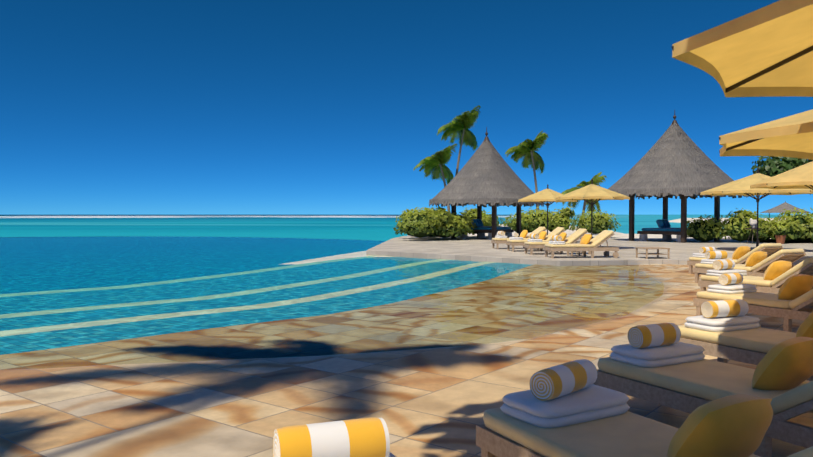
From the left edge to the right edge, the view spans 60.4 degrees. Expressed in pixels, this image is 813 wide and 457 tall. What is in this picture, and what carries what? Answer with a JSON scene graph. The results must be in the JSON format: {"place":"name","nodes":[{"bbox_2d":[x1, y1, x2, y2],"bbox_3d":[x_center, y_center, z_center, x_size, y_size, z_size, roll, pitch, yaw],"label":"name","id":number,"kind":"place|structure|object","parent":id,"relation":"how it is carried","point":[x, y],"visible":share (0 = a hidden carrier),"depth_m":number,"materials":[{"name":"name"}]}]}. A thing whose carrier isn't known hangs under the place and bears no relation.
{"place":"outdoors","nodes":[
{"label":"outdoors","id":0,"kind":"place"},
{"bbox_2d":[0,236,663,369],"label":"swimming pool","id":1,"kind":"structure","parent":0,"point":[88,301],"depth_m":11.27,"materials":[{"name":"blue liquid"}]},
{"bbox_2d":[273,417,395,456],"bbox_3d":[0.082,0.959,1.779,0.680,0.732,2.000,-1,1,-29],"label":"rolled towel","id":2,"kind":"object","parent":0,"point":[365,437],"visible":1,"depth_m":2.38,"materials":[{"name":"yellow fabric"}]},
{"bbox_2d":[0,264,812,456],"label":"paving","id":3,"kind":"structure","parent":0,"point":[433,402],"depth_m":5.25,"materials":[{"name":"stone"}]},
{"bbox_2d":[476,359,812,456],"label":"sun lounger","id":4,"kind":"object","parent":3,"relation":"on","point":[569,409],"visible":1,"depth_m":3.15,"materials":[{"name":"beige fabric"}]},
{"bbox_2d":[594,323,812,456],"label":"sun lounger","id":5,"kind":"object","parent":3,"relation":"on","point":[660,364],"visible":0.96,"depth_m":4.15,"materials":[{"name":"beige fabric"}]},
{"bbox_2d":[687,243,783,273],"bbox_3d":[7.230,0.674,15.330,0.680,0.758,2.000,-1,1,-28],"label":"sun lounger","id":6,"kind":"object","parent":3,"relation":"on","point":[741,254],"visible":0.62,"depth_m":15.04,"materials":[{"name":"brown wood"}]},
{"bbox_2d":[671,0,812,96],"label":"umbrella","id":7,"kind":"object","parent":3,"relation":"on","point":[766,51],"visible":1,"depth_m":5.02,"materials":[{"name":"fabric"}]},
{"bbox_2d":[678,299,812,380],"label":"sun lounger","id":8,"kind":"object","parent":3,"relation":"on","point":[723,331],"visible":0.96,"depth_m":5.78,"materials":[{"name":"beige fabric"}]},
{"bbox_2d":[693,249,805,282],"bbox_3d":[6.507,0.723,13.247,0.680,0.744,2.000,-1,1,-28],"label":"sun lounger","id":9,"kind":"object","parent":3,"relation":"on","point":[757,263],"visible":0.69,"depth_m":12.95,"materials":[{"name":"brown wood"}]},
{"bbox_2d":[693,273,812,331],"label":"sun lounger","id":10,"kind":"object","parent":3,"relation":"on","point":[790,300],"visible":0.98,"depth_m":8.01,"materials":[{"name":"beige fabric"}]},
{"bbox_2d":[698,257,812,293],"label":"sun lounger","id":11,"kind":"object","parent":3,"relation":"on","point":[777,274],"visible":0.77,"depth_m":10.31,"materials":[{"name":"beige fabric"}]},
{"bbox_2d":[719,109,812,159],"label":"umbrella","id":12,"kind":"object","parent":3,"relation":"on","point":[790,136],"visible":1,"depth_m":8.21,"materials":[{"name":"fabric"}]},
{"bbox_2d":[750,161,812,189],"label":"umbrella","id":13,"kind":"object","parent":3,"relation":"on","point":[800,177],"visible":0.98,"depth_m":17.73,"materials":[{"name":"fabric"}]},
{"bbox_2d":[0,215,812,240],"bbox_3d":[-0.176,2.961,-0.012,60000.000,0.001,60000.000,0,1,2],"label":"sea","id":14,"kind":"structure","parent":0,"point":[367,227],"depth_m":187.72,"materials":[{"name":"teal liquid"}]},
{"bbox_2d":[0,0,812,214],"label":"sky","id":15,"kind":"structure","parent":0,"point":[108,107],"materials":[{"name":"blue"}]},
{"bbox_2d":[366,236,812,265],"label":"stone deck","id":16,"kind":"structure","parent":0,"point":[473,248],"depth_m":24.05,"materials":[{"name":"beige stone"}]},
{"bbox_2d":[429,127,543,239],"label":"pavilion","id":17,"kind":"structure","parent":16,"relation":"on","point":[485,176],"depth_m":34.59,"materials":[{"name":"grey plant"}]},
{"bbox_2d":[393,206,620,237],"bbox_3d":[4.492,-0.480,38.440,14.519,1.693,7.199,-1,1,-32],"label":"hedge bush","id":18,"kind":"object","parent":16,"relation":"on","point":[442,222],"visible":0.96,"depth_m":38.70,"materials":[{"name":"green plant"}]},
{"bbox_2d":[491,227,545,248],"bbox_3d":[4.151,0.334,25.418,2.000,0.792,0.680,0,1,-7],"label":"deck lounger","id":19,"kind":"object","parent":16,"relation":"on","point":[500,238],"visible":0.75,"depth_m":25.18,"materials":[{"name":"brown wood"}]},
{"bbox_2d":[506,227,564,251],"bbox_3d":[4.448,0.361,23.668,2.000,0.810,0.680,0,1,-6],"label":"deck lounger","id":20,"kind":"object","parent":16,"relation":"on","point":[516,240],"visible":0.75,"depth_m":23.45,"materials":[{"name":"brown wood"}]},
{"bbox_2d":[518,184,576,234],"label":"deck umbrella","id":21,"kind":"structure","parent":16,"relation":"on","point":[547,195],"depth_m":30.30,"materials":[{"name":"fabric"}]},
{"bbox_2d":[524,228,590,254],"bbox_3d":[4.745,0.402,21.913,2.000,0.799,0.680,0,1,-6],"label":"deck lounger","id":22,"kind":"object","parent":16,"relation":"on","point":[534,241],"visible":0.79,"depth_m":21.66,"materials":[{"name":"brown wood"}]},
{"bbox_2d":[567,251,583,255],"bbox_3d":[5.074,0.640,20.943,0.420,0.360,0.420,0,1,-6],"label":"side table","id":23,"kind":"object","parent":16,"relation":"on","point":[574,251],"visible":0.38,"depth_m":20.98,"materials":[{"name":"brown wood"}]},
{"bbox_2d":[544,230,618,257],"bbox_3d":[5.042,0.443,20.170,2.000,0.785,0.720,0,1,-6],"label":"deck lounger","id":24,"kind":"object","parent":16,"relation":"on","point":[587,243],"visible":1,"depth_m":19.91,"materials":[{"name":"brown wood"}]},
{"bbox_2d":[556,179,629,238],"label":"deck umbrella","id":25,"kind":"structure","parent":16,"relation":"on","point":[591,192],"depth_m":24.57,"materials":[{"name":"fabric"}]},
{"bbox_2d":[635,247,669,258],"bbox_3d":[6.991,0.693,19.834,0.700,0.300,0.700,0,1,-6],"label":"side table","id":26,"kind":"object","parent":16,"relation":"on","point":[657,253],"visible":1,"depth_m":19.65,"materials":[{"name":"brown wood"}]},
{"bbox_2d":[608,110,748,242],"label":"pavilion","id":27,"kind":"structure","parent":16,"relation":"on","point":[675,160],"depth_m":31.35,"materials":[{"name":"grey plant"}]},
{"bbox_2d":[680,207,812,241],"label":"hedge bush","id":28,"kind":"object","parent":16,"relation":"on","point":[800,227],"visible":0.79,"depth_m":30.50,"materials":[{"name":"green plant"}]},
{"bbox_2d":[745,218,761,243],"bbox_3d":[14.749,0.107,29.690,0.640,1.086,0.640,0,1,2],"label":"coral on table","id":29,"kind":"object","parent":16,"relation":"on","point":[753,223],"visible":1,"depth_m":29.61,"materials":[{"name":"white wood"}]},
{"bbox_2d":[700,168,812,250],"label":"umbrella","id":30,"kind":"object","parent":16,"relation":"on","point":[741,186],"visible":0.81,"depth_m":23.15,"materials":[{"name":"fabric"}]},
{"bbox_2d":[775,235,785,243],"bbox_3d":[15.845,0.467,29.564,0.409,0.360,0.420,0,1,2],"label":"plant pot","id":31,"kind":"object","parent":16,"relation":"on","point":[780,239],"visible":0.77,"depth_m":29.42,"materials":[{"name":"ceramic"}]},
{"bbox_2d":[771,220,789,234],"bbox_3d":[15.816,-0.061,29.553,0.738,0.646,0.804,1,2,42],"label":"potted bush","id":32,"kind":"object","parent":31,"relation":"on","point":[780,227],"visible":1,"depth_m":29.39,"materials":[{"name":"green plant"}]},
{"bbox_2d":[408,224,770,238],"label":"wall","id":33,"kind":"structure","parent":0,"point":[615,235],"depth_m":44.21,"materials":[{"name":"beige stone"}]},
{"bbox_2d":[413,144,457,211],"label":"palm","id":34,"kind":"object","parent":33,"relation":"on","point":[435,166],"visible":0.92,"depth_m":87.58,"materials":[{"name":"green plant"}]},
{"bbox_2d":[437,105,480,175],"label":"palm","id":35,"kind":"object","parent":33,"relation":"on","point":[463,124],"visible":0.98,"depth_m":89.40,"materials":[{"name":"green plant"}]},
{"bbox_2d":[505,131,548,209],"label":"palm","id":36,"kind":"object","parent":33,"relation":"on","point":[527,148],"visible":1,"depth_m":91.21,"materials":[{"name":"green plant"}]},
{"bbox_2d":[556,172,606,213],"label":"palm","id":37,"kind":"object","parent":33,"relation":"on","point":[596,179],"visible":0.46,"depth_m":45.27,"materials":[{"name":"green plant"}]},
{"bbox_2d":[751,156,812,194],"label":"broadleaf tree","id":38,"kind":"object","parent":33,"relation":"on","point":[773,166],"visible":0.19,"depth_m":33.65,"materials":[{"name":"green plant"}]},
{"bbox_2d":[669,218,780,223],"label":"beach","id":39,"kind":"structure","parent":0,"point":[679,220],"depth_m":253.37,"materials":[{"name":"beige sand"}]},
{"bbox_2d":[762,201,810,216],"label":"distant thatch roof","id":40,"kind":"structure","parent":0,"point":[782,206],"depth_m":243.34,"materials":[{"name":"grey plant"}]}
]}

